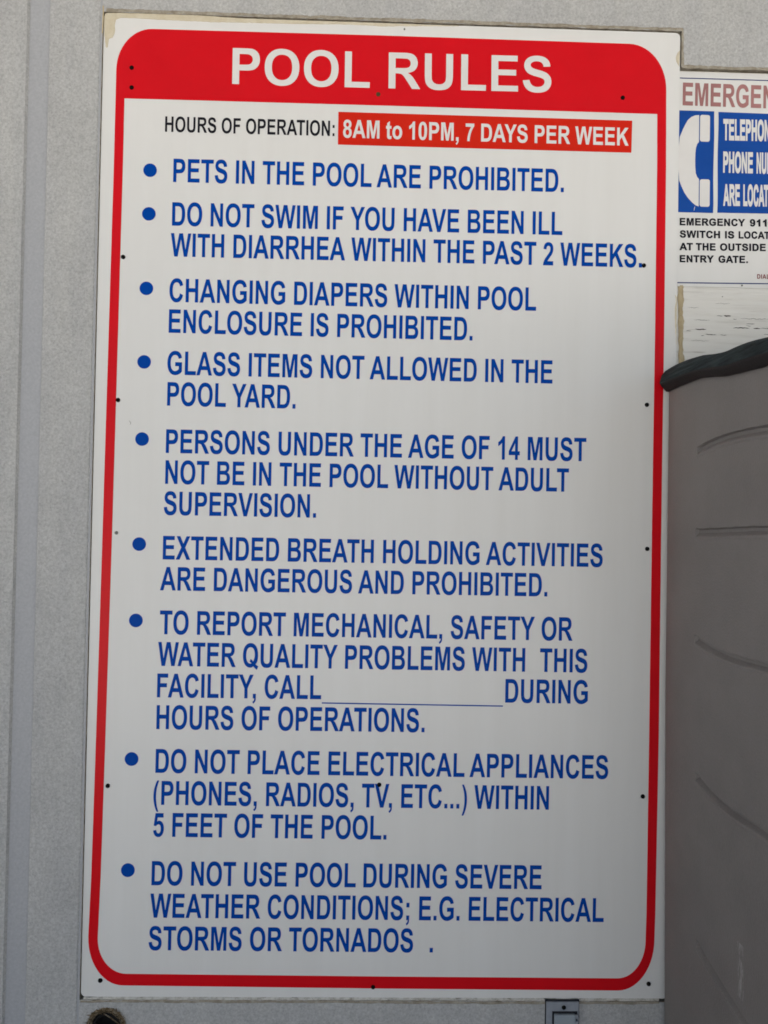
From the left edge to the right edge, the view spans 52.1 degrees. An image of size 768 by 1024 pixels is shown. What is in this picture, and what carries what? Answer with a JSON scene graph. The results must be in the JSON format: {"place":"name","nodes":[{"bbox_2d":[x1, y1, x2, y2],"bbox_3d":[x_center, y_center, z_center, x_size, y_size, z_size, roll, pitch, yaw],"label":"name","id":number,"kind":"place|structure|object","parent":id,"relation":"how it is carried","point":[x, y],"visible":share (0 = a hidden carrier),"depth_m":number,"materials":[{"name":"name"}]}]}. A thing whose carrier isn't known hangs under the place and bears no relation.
{"place":"outdoors","nodes":[
{"label":"outdoors","id":0,"kind":"place"},
{"label":"pool deck","id":1,"kind":"structure","parent":0,"visible":0},
{"bbox_2d":[0,0,767,1023],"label":"building wall","id":2,"kind":"structure","parent":1,"relation":"on","point":[50,100],"depth_m":1.22,"materials":[{"name":"grey stucco"},{"name":"grey painted wood"}]},
{"bbox_2d":[86,1007,125,1023],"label":"pipe stub","id":3,"kind":"object","parent":2,"relation":"attached to","point":[107,1016],"visible":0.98,"depth_m":1.21,"materials":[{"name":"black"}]},
{"bbox_2d":[81,13,679,997],"bbox_3d":[0.003,-0.012,1.236,0.916,1.536,0.006,1,-1,-1],"label":"pool rules sign","id":4,"kind":"object","parent":2,"relation":"attached to","point":[385,361],"visible":1,"depth_m":1.23,"materials":[{"name":"white plastic"}]},
{"bbox_2d":[545,999,578,1023],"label":"outlet cover","id":5,"kind":"object","parent":2,"relation":"attached to","point":[561,1011],"visible":1,"depth_m":1.22,"materials":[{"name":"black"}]},
{"bbox_2d":[676,71,767,363],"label":"plywood board","id":6,"kind":"object","parent":2,"relation":"attached to","point":[713,320],"visible":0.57,"depth_m":1.26,"materials":[{"name":"white paint"}]},
{"bbox_2d":[677,72,767,288],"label":"emergency sign","id":7,"kind":"object","parent":6,"relation":"attached to","point":[723,190],"visible":1,"depth_m":1.26,"materials":[{"name":"white plastic"}]},
{"label":"path","id":8,"kind":"structure","parent":0,"visible":0},
{"bbox_2d":[660,337,767,1023],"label":"storage bin","id":9,"kind":"object","parent":8,"relation":"on","point":[716,841],"visible":1,"depth_m":1.05,"materials":[{"name":"beige plastic"}]}
]}

